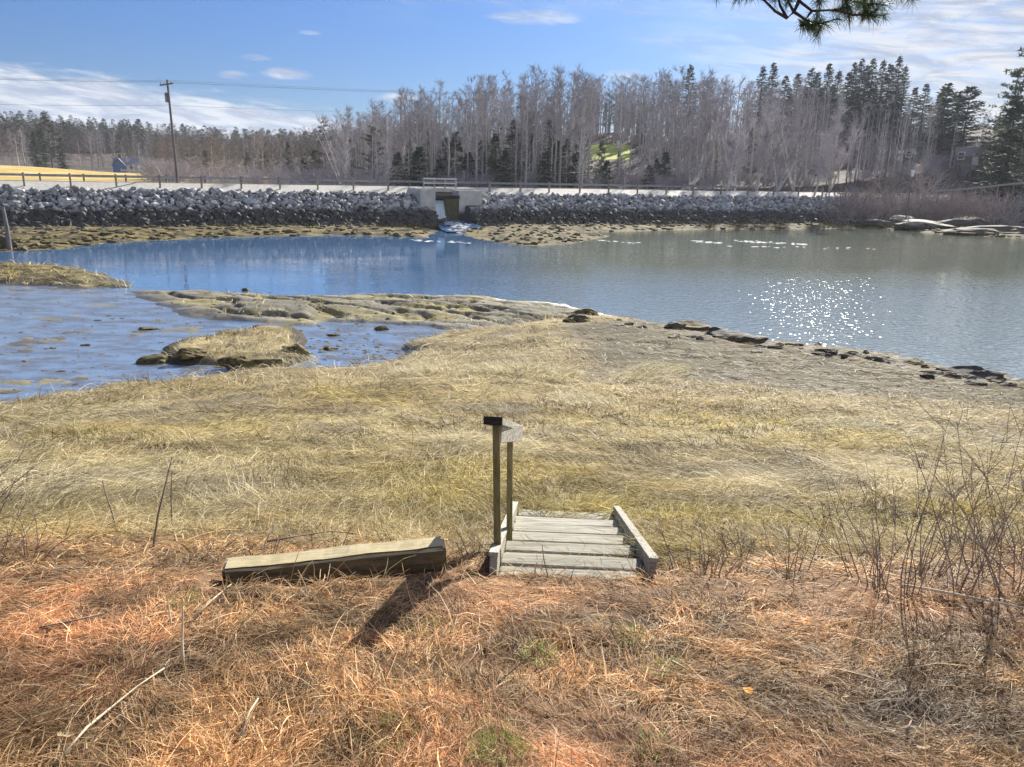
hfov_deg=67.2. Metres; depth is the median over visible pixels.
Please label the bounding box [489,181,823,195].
guard rail
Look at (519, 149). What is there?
spruce tree
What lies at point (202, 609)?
fallen branch
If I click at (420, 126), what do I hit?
bare tree
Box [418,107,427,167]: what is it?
bare tree
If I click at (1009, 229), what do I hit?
shore rock
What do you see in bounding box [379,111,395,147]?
bare tree
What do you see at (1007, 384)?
seaweed clump
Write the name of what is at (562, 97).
bare tree
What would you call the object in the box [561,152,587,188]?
fir tree
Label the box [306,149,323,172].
fir tree
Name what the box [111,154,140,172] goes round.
blue house
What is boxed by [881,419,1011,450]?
hay tussock
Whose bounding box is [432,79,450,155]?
bare tree
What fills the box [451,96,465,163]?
bare tree
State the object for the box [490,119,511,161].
pine tree
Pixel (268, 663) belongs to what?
dead grass clump
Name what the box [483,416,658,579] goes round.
wooden steps
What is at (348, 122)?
bare tree
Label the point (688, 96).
bare tree
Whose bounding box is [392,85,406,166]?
bare tree
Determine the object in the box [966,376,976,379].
seaweed clump
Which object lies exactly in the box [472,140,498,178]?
fir tree
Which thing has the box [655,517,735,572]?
bramble bush
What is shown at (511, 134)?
spruce tree
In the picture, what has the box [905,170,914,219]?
birdhouse
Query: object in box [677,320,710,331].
shore rock
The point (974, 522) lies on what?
bramble bush
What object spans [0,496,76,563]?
bramble bush
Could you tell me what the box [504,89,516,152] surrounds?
bare tree
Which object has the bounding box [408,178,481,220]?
culvert bridge
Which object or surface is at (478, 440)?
hay tussock
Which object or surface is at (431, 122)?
bare tree
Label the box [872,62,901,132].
spruce tree
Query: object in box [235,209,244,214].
riprap boulder
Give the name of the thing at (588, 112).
bare tree
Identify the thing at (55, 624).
fallen branch
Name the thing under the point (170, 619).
dead stalk
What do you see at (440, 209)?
water
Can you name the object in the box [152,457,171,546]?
dead stalk
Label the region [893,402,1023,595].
bramble bush
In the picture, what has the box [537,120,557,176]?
spruce tree
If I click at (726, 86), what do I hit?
bare tree
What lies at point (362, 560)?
landscape timber
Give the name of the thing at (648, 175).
fir tree
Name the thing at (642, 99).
bare tree
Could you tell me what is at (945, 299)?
water
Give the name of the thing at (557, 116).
bare tree
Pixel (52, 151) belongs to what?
pine tree
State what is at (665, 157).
fir tree
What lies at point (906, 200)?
roadside shrub
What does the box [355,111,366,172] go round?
bare tree
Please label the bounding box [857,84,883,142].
spruce tree
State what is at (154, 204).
riprap boulder
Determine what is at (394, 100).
bare tree
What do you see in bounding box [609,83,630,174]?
bare tree
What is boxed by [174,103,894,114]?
power line
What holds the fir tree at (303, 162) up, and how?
on the ground at (396, 309)
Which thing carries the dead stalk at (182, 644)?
on the ground at (396, 309)
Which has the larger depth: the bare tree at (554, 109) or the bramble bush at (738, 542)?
the bare tree at (554, 109)
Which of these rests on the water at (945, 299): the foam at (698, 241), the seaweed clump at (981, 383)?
the foam at (698, 241)
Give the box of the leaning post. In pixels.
[0,203,12,249]
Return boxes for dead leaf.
[57,729,73,736]
[743,687,752,693]
[916,743,929,748]
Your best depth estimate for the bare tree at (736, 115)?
131.38 m
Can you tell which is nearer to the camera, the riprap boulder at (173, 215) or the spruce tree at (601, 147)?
the riprap boulder at (173, 215)
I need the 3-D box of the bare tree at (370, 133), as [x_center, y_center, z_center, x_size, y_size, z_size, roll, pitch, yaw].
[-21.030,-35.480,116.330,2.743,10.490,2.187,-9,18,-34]
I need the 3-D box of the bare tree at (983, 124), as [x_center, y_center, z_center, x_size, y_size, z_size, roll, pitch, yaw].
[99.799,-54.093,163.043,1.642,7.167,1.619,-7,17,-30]
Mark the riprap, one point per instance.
(731, 210)
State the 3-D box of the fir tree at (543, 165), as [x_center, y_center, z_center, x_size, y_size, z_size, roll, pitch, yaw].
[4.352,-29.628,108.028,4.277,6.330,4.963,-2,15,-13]
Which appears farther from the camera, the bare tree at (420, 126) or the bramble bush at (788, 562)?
the bare tree at (420, 126)
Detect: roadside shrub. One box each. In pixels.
[795,186,880,224]
[820,185,885,216]
[829,181,907,219]
[844,180,898,209]
[848,183,918,220]
[860,162,934,193]
[869,186,953,218]
[873,184,923,220]
[875,183,930,215]
[893,187,970,220]
[894,187,982,220]
[899,187,973,220]
[903,165,960,197]
[924,182,988,212]
[924,184,991,217]
[936,187,998,214]
[951,185,1018,222]
[962,188,1023,225]
[965,189,1023,225]
[978,187,1023,222]
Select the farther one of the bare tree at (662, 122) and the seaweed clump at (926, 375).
the bare tree at (662, 122)
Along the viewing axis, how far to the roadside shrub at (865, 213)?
103.05 m
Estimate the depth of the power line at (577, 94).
91.96 m
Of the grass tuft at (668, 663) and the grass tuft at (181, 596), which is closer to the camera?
the grass tuft at (668, 663)
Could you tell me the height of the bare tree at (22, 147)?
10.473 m
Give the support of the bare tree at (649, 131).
on the ground at (396, 309)
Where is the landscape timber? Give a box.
[222,536,446,588]
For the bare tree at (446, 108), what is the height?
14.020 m
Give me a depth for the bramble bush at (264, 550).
4.45 m
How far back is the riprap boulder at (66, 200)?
67.87 m
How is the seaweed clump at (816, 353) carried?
on the ground at (396, 309)
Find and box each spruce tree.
[28,132,46,166]
[34,128,53,167]
[53,138,71,168]
[281,142,294,176]
[342,138,359,177]
[402,142,416,178]
[421,128,436,173]
[485,133,507,186]
[503,120,521,176]
[507,129,531,185]
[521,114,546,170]
[522,134,544,180]
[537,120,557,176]
[556,139,577,187]
[589,140,610,183]
[613,150,623,174]
[634,101,651,141]
[664,64,698,133]
[705,140,720,176]
[741,64,769,132]
[755,62,782,130]
[776,76,790,122]
[778,88,793,134]
[781,74,802,125]
[791,87,813,130]
[802,68,824,117]
[803,88,825,135]
[805,72,830,126]
[811,63,836,128]
[819,84,838,130]
[826,70,845,118]
[827,72,862,135]
[839,85,866,140]
[842,62,860,132]
[843,58,870,118]
[847,57,882,132]
[853,64,871,126]
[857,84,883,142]
[866,59,888,126]
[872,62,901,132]
[872,89,911,144]
[873,56,909,135]
[891,66,912,127]
[894,87,922,135]
[901,84,933,140]
[917,93,945,147]
[964,89,1023,211]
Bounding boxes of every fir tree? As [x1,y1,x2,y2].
[199,150,209,170]
[242,152,252,173]
[257,152,269,173]
[300,158,308,174]
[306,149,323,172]
[389,152,410,185]
[402,146,433,185]
[430,158,449,186]
[432,137,460,180]
[442,132,466,178]
[456,152,481,186]
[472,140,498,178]
[492,149,517,187]
[534,150,556,187]
[549,139,567,185]
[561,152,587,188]
[598,160,615,188]
[640,164,656,188]
[650,158,660,179]
[656,152,675,183]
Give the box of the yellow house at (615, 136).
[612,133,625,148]
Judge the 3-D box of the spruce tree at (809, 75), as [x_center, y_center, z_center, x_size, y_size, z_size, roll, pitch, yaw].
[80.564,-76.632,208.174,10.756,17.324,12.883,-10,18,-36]
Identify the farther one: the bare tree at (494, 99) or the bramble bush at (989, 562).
the bare tree at (494, 99)
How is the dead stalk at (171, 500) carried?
on the ground at (396, 309)
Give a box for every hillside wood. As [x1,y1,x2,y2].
[328,73,1021,183]
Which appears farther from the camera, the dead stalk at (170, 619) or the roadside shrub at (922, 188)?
the roadside shrub at (922, 188)
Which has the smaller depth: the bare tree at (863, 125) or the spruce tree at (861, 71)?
the bare tree at (863, 125)
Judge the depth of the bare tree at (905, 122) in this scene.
166.00 m
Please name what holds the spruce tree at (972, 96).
on the ground at (396, 309)
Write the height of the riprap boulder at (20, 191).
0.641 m
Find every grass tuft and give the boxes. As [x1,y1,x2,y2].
[159,583,200,608]
[359,706,422,750]
[398,614,443,635]
[456,716,538,766]
[512,636,563,667]
[615,620,654,648]
[619,721,682,766]
[636,651,694,678]
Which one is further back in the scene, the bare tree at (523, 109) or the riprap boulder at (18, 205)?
the bare tree at (523, 109)
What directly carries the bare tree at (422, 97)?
on the ground at (396, 309)
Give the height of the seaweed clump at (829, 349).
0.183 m
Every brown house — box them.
[875,148,916,162]
[953,143,991,167]
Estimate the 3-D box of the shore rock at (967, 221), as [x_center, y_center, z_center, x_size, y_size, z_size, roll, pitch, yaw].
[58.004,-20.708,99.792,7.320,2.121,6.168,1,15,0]
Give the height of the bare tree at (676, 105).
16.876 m
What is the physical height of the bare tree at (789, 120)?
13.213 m
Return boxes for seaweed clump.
[751,350,762,352]
[755,344,765,347]
[767,344,782,348]
[792,343,803,345]
[810,352,826,355]
[814,348,828,351]
[824,348,837,352]
[827,351,837,354]
[846,352,861,355]
[864,356,883,361]
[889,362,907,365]
[918,369,934,373]
[919,374,934,377]
[947,374,961,378]
[952,372,968,376]
[964,379,986,385]
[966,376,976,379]
[989,379,1004,383]
[999,382,1017,386]
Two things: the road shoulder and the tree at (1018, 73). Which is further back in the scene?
the tree at (1018, 73)
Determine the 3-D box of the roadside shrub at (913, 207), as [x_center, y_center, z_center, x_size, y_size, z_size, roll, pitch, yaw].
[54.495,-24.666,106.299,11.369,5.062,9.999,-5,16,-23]
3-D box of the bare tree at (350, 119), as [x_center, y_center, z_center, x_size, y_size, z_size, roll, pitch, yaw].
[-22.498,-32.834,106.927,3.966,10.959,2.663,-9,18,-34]
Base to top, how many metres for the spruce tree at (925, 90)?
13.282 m
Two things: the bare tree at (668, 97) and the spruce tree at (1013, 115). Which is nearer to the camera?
the spruce tree at (1013, 115)
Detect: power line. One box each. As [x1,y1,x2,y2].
[0,104,136,105]
[10,79,163,81]
[164,81,883,94]
[168,82,806,95]
[173,80,903,94]
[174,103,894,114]
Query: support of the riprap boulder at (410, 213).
on the riprap
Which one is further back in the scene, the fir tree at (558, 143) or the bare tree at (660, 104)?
the bare tree at (660, 104)
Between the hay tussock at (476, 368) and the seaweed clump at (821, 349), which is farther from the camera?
the seaweed clump at (821, 349)
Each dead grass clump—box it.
[48,644,196,730]
[162,607,291,667]
[228,635,365,702]
[407,660,536,740]
[505,598,611,649]
[589,653,727,737]
[878,608,1004,667]
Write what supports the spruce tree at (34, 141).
on the ground at (396, 309)
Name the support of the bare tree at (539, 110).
on the ground at (396, 309)
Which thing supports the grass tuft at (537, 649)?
on the ground at (396, 309)
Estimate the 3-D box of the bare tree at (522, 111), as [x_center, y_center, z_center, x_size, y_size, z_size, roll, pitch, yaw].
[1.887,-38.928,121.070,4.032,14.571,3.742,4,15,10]
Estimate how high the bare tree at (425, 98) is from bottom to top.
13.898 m
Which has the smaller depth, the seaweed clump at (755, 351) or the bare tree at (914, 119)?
the seaweed clump at (755, 351)
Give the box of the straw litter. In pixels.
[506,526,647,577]
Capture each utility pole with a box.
[160,79,178,182]
[882,86,905,196]
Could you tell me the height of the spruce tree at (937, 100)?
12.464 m
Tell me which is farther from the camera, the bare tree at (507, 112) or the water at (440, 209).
the bare tree at (507, 112)
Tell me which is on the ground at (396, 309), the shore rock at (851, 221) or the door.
the shore rock at (851, 221)
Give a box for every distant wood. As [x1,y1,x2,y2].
[0,113,424,177]
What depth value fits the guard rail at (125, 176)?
88.39 m
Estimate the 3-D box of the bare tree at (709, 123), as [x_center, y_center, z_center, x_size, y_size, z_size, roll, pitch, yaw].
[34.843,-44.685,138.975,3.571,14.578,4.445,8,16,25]
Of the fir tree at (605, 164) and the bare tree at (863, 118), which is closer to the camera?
the fir tree at (605, 164)
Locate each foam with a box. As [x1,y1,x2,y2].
[411,239,847,248]
[444,222,469,232]
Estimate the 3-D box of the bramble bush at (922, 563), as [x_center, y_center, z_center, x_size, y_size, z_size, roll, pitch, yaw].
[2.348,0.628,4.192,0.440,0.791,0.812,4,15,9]
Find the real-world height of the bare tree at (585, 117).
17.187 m
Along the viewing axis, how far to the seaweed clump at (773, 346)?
20.28 m
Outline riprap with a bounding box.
[0,185,1023,227]
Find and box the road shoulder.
[0,181,846,197]
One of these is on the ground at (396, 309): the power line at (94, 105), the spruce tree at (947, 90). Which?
the spruce tree at (947, 90)
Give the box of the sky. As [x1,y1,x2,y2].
[0,0,1023,150]
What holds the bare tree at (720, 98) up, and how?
on the ground at (396, 309)
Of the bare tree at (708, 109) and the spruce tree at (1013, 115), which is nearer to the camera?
the spruce tree at (1013, 115)
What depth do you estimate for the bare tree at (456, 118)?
126.82 m
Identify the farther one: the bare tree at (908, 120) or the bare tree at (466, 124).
the bare tree at (908, 120)
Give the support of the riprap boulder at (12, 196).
on the riprap
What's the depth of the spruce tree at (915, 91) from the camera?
182.06 m
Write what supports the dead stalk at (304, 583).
on the ground at (396, 309)
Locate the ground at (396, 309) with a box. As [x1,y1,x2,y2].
[0,127,1023,766]
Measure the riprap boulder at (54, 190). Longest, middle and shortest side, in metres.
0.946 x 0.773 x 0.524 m
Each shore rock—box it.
[0,236,18,247]
[136,354,168,363]
[138,327,157,329]
[176,347,206,359]
[217,356,246,369]
[241,358,281,369]
[281,344,310,355]
[324,347,337,350]
[375,325,389,330]
[562,314,590,321]
[571,309,598,315]
[663,321,685,329]
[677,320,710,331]
[704,327,727,334]
[710,329,764,343]
[741,334,768,343]
[834,219,856,224]
[856,219,896,227]
[888,215,915,222]
[890,357,923,364]
[893,219,957,229]
[934,366,984,373]
[935,216,991,226]
[942,228,998,234]
[948,214,1022,224]
[961,225,1023,233]
[968,370,1007,379]
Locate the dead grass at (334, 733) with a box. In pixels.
[0,507,1023,766]
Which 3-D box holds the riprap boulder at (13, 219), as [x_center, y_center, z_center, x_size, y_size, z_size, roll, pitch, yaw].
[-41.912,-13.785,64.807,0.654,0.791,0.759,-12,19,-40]
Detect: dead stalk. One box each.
[102,480,116,532]
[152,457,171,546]
[167,594,171,623]
[170,473,172,526]
[181,597,184,662]
[298,570,307,595]
[542,546,547,576]
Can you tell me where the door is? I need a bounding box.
[972,154,978,164]
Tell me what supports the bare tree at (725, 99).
on the ground at (396, 309)
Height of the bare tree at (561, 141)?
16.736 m
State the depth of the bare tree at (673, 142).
139.94 m
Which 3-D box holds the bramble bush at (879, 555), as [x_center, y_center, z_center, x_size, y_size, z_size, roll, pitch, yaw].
[1.960,0.776,3.872,0.653,0.599,0.513,-8,18,-32]
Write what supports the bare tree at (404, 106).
on the ground at (396, 309)
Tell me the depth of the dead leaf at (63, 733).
2.52 m
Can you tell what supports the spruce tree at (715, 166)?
on the ground at (396, 309)
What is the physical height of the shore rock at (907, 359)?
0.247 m
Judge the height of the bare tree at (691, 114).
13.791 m
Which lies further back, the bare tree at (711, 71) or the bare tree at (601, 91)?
the bare tree at (601, 91)
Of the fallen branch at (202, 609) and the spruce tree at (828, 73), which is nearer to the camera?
the fallen branch at (202, 609)
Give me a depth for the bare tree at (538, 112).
109.87 m
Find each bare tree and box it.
[10,133,20,165]
[17,128,27,165]
[21,129,31,165]
[75,140,81,167]
[82,131,97,169]
[93,130,102,167]
[94,134,103,166]
[100,141,107,166]
[108,134,118,155]
[130,131,137,157]
[144,132,155,161]
[206,131,218,175]
[236,129,247,167]
[249,133,260,165]
[257,129,267,164]
[257,130,268,169]
[329,124,337,167]
[333,115,342,148]
[334,109,342,140]
[341,105,356,155]
[341,105,363,174]
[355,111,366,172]
[355,117,368,159]
[359,115,369,156]
[361,123,369,171]
[362,99,378,144]
[362,114,382,165]
[363,113,375,176]
[369,107,386,177]
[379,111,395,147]
[381,109,399,168]
[389,98,412,167]
[390,88,413,178]
[391,97,398,140]
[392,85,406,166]
[395,92,415,171]
[404,91,424,164]
[405,102,426,185]
[407,90,414,148]
[407,97,428,171]
[411,87,428,177]
[417,84,425,118]
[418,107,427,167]
[421,95,433,138]
[422,94,444,171]
[426,103,438,154]
[427,94,434,151]
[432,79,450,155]
[441,91,450,135]
[445,97,461,159]
[451,89,463,163]
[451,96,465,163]
[452,88,480,183]
[452,96,469,172]
[457,75,479,163]
[463,88,481,136]
[468,97,486,179]
[472,79,489,116]
[472,89,486,141]
[473,73,500,176]
[477,76,501,167]
[485,81,495,142]
[486,75,499,129]
[489,75,500,149]
[489,88,506,169]
[492,86,517,177]
[498,68,515,157]
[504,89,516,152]
[507,71,533,137]
[512,74,534,168]
[513,87,530,143]
[513,93,531,185]
[517,68,554,178]
[523,62,550,174]
[530,63,553,175]
[530,87,544,136]
[531,85,550,167]
[538,65,579,187]
[540,95,559,159]
[542,94,558,176]
[543,62,572,186]
[544,72,560,148]
[544,87,564,158]
[556,84,568,121]
[558,71,584,172]
[562,87,580,172]
[563,69,595,174]
[564,75,580,152]
[568,67,601,168]
[570,62,579,125]
[573,76,599,182]
[577,85,597,137]
[580,77,605,183]
[587,79,598,148]
[593,83,602,138]
[596,79,603,126]
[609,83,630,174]
[622,103,638,174]
[623,78,635,114]
[630,80,649,159]
[634,75,657,170]
[635,79,650,126]
[640,107,656,163]
[648,69,668,161]
[648,74,671,157]
[651,67,672,157]
[653,88,668,162]
[654,100,668,178]
[655,75,672,116]
[656,79,671,157]
[662,64,696,178]
[663,82,686,174]
[663,103,677,166]
[664,79,684,163]
[665,74,673,135]
[667,88,681,161]
[679,74,695,142]
[682,95,699,134]
[693,70,706,104]
[693,80,706,146]
[694,77,704,117]
[694,81,716,184]
[695,65,719,142]
[695,77,719,169]
[695,95,711,138]
[698,68,714,156]
[699,78,716,179]
[702,76,719,152]
[706,97,722,182]
[710,92,724,170]
[711,80,724,154]
[713,79,731,128]
[717,82,731,143]
[718,83,742,184]
[719,74,731,134]
[731,75,751,169]
[735,90,756,184]
[739,81,756,127]
[743,79,759,141]
[746,79,766,181]
[756,87,781,183]
[759,94,770,126]
[761,87,782,127]
[770,93,785,173]
[781,102,796,171]
[788,76,802,134]
[788,84,806,184]
[791,76,811,159]
[804,79,822,167]
[831,83,845,150]
[845,108,859,178]
[854,102,876,173]
[859,107,867,127]
[900,106,909,145]
[904,97,914,144]
[907,116,920,165]
[917,100,928,143]
[924,98,938,163]
[932,105,943,153]
[980,111,987,144]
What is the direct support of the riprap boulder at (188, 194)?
on the riprap
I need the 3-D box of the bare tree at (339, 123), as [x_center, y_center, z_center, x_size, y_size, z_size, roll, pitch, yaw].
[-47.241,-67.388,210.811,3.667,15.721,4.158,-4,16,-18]
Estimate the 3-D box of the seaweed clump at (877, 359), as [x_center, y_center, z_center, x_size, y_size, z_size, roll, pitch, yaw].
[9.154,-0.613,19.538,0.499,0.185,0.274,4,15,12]
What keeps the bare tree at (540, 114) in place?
on the ground at (396, 309)
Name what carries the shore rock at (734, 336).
on the ground at (396, 309)
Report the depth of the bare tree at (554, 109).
131.86 m
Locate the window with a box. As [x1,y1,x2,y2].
[957,152,964,159]
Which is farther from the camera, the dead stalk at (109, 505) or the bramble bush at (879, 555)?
the dead stalk at (109, 505)
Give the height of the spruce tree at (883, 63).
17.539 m
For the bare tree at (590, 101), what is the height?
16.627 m
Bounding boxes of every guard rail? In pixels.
[0,173,755,190]
[21,172,388,190]
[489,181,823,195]
[935,182,1023,202]
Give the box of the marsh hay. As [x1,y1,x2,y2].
[0,259,1023,575]
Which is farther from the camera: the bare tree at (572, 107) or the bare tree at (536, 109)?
the bare tree at (572, 107)
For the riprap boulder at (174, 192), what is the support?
on the riprap
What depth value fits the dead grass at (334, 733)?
2.97 m
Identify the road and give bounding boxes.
[1,180,1023,195]
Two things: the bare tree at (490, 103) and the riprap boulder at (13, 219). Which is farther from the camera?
the bare tree at (490, 103)
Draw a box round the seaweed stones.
[0,220,1021,249]
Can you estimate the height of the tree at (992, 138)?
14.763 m
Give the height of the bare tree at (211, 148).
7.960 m
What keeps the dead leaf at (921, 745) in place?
on the dead grass at (334, 733)
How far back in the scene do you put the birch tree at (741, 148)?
110.85 m
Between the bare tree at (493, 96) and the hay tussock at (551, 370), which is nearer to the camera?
the hay tussock at (551, 370)
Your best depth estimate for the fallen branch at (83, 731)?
2.59 m
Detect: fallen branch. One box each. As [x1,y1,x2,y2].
[39,612,103,629]
[57,668,163,760]
[193,582,233,618]
[238,698,258,740]
[267,531,355,541]
[672,660,690,671]
[903,584,1023,607]
[905,720,911,733]
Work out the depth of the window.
141.68 m
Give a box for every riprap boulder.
[1,184,9,189]
[8,185,16,192]
[8,201,20,206]
[9,194,17,199]
[9,215,17,222]
[12,189,25,194]
[15,203,22,208]
[18,195,26,200]
[33,221,44,224]
[34,206,44,212]
[49,187,58,194]
[63,197,70,203]
[76,191,82,197]
[77,211,86,216]
[79,186,87,192]
[84,199,90,204]
[112,217,118,221]
[118,190,127,196]
[137,217,144,224]
[149,213,157,218]
[150,202,159,206]
[157,219,165,224]
[160,213,166,218]
[165,218,172,223]
[166,207,174,213]
[170,212,178,218]
[171,190,178,195]
[186,192,194,196]
[189,188,196,193]
[213,187,224,193]
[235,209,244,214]
[250,199,259,203]
[321,196,327,202]
[369,191,376,197]
[407,211,414,215]
[429,217,436,222]
[537,215,544,220]
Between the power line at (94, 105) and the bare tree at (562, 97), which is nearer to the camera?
the power line at (94, 105)
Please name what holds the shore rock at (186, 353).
on the ground at (396, 309)
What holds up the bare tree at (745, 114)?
on the ground at (396, 309)
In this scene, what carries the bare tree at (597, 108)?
on the ground at (396, 309)
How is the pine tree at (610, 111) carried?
on the ground at (396, 309)
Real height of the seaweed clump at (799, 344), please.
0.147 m
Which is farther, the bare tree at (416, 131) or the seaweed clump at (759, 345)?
the bare tree at (416, 131)
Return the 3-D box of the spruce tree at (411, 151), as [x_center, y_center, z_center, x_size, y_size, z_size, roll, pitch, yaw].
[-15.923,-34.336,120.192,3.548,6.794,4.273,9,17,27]
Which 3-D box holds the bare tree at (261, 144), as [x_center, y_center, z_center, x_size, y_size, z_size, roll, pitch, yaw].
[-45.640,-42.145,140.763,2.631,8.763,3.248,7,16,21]
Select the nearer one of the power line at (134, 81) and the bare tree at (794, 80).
the power line at (134, 81)
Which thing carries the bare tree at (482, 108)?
on the ground at (396, 309)
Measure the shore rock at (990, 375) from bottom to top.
0.380 m
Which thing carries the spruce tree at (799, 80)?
on the ground at (396, 309)
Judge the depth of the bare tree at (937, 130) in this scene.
155.08 m
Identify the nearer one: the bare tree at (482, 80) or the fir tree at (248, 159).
the bare tree at (482, 80)
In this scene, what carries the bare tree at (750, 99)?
on the ground at (396, 309)
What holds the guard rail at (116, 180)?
on the road shoulder
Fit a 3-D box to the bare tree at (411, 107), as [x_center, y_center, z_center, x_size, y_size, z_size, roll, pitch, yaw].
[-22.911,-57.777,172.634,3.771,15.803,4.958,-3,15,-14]
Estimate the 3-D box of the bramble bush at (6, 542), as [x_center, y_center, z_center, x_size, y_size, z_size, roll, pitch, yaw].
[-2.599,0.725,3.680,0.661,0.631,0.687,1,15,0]
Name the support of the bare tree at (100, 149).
on the ground at (396, 309)
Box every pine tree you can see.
[35,116,61,167]
[316,121,335,170]
[351,126,385,179]
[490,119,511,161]
[507,103,540,164]
[572,133,596,171]
[602,93,617,133]
[655,81,679,135]
[714,0,919,47]
[738,115,757,154]
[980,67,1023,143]
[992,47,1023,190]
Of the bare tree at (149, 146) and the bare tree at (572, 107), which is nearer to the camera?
the bare tree at (572, 107)
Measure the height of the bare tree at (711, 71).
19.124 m
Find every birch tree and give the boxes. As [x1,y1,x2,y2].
[314,112,357,184]
[376,135,398,185]
[619,158,627,183]
[633,148,656,188]
[684,147,708,188]
[710,105,750,190]
[723,115,758,190]
[746,100,779,189]
[759,107,815,191]
[773,114,806,191]
[806,123,840,195]
[809,101,865,192]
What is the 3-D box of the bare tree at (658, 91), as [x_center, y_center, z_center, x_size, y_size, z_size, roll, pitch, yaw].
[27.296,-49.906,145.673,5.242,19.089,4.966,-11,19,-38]
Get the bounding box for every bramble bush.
[0,436,45,518]
[0,471,70,569]
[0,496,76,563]
[240,531,282,555]
[308,522,358,548]
[447,533,489,566]
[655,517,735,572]
[696,517,758,577]
[717,522,757,559]
[751,500,838,575]
[771,473,938,584]
[805,480,866,539]
[825,391,1022,602]
[847,468,991,590]
[857,451,903,536]
[886,403,1023,587]
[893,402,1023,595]
[895,451,1023,578]
[909,436,1023,595]
[929,396,1023,577]
[966,440,1023,559]
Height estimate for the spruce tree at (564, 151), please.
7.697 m
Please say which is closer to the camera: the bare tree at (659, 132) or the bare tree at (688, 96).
the bare tree at (659, 132)
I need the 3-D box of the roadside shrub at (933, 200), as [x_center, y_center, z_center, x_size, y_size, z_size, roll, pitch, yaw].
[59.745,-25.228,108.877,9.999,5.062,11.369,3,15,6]
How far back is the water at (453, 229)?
79.59 m
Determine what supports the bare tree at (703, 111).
on the ground at (396, 309)
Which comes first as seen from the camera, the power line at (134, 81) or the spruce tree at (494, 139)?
the power line at (134, 81)
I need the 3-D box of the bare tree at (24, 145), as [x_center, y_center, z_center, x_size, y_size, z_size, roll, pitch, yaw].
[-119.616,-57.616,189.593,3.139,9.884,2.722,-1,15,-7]
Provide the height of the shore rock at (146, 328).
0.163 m
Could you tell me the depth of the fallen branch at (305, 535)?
4.88 m
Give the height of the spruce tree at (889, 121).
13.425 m
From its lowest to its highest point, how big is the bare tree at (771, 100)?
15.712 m
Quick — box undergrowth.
[124,128,1023,193]
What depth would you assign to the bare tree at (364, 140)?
130.88 m
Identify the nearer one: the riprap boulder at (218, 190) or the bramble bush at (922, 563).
the bramble bush at (922, 563)
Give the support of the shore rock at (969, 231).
on the ground at (396, 309)
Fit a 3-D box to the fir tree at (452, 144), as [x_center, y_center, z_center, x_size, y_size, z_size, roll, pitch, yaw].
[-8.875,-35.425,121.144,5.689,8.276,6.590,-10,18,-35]
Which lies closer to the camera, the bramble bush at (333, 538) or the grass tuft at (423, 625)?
the grass tuft at (423, 625)
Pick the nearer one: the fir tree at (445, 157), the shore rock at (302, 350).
the shore rock at (302, 350)
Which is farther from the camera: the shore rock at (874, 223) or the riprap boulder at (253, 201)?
the shore rock at (874, 223)
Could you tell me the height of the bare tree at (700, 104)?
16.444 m
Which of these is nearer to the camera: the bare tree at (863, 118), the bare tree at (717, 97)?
the bare tree at (717, 97)
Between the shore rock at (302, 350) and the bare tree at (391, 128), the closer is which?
the shore rock at (302, 350)
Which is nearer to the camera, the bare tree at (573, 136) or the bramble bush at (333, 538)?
the bramble bush at (333, 538)
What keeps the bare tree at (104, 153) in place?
on the ground at (396, 309)
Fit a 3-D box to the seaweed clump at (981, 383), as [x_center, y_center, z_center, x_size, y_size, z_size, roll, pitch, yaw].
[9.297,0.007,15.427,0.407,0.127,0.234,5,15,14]
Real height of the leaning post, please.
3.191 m
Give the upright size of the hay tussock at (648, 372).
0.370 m
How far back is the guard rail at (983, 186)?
98.80 m
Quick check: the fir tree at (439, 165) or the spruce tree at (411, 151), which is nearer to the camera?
the fir tree at (439, 165)
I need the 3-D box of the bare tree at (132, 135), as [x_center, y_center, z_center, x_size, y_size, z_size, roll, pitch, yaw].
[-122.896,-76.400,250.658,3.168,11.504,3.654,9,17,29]
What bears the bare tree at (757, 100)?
on the ground at (396, 309)
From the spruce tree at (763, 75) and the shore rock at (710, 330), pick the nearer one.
the shore rock at (710, 330)
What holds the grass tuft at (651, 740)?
on the ground at (396, 309)
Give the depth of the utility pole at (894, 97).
110.25 m
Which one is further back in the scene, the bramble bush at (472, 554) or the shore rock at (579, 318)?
the shore rock at (579, 318)
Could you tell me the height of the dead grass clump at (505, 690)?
0.077 m
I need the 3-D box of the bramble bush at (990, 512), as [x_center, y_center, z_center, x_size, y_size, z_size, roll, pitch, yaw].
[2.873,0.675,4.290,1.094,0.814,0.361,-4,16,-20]
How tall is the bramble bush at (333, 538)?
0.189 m
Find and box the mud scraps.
[1,290,552,396]
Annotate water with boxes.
[0,228,1023,380]
[0,285,447,402]
[436,201,445,218]
[437,219,481,231]
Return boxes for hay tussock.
[273,350,318,365]
[382,359,448,376]
[428,429,551,466]
[453,356,524,373]
[515,355,587,380]
[539,386,630,407]
[605,360,689,383]
[628,355,706,376]
[786,407,898,433]
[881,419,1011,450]
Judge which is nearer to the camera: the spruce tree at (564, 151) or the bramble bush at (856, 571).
the bramble bush at (856, 571)
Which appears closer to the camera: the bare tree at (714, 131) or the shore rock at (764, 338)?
the shore rock at (764, 338)
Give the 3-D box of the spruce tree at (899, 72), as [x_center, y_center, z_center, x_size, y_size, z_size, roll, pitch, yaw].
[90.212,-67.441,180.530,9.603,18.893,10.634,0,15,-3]

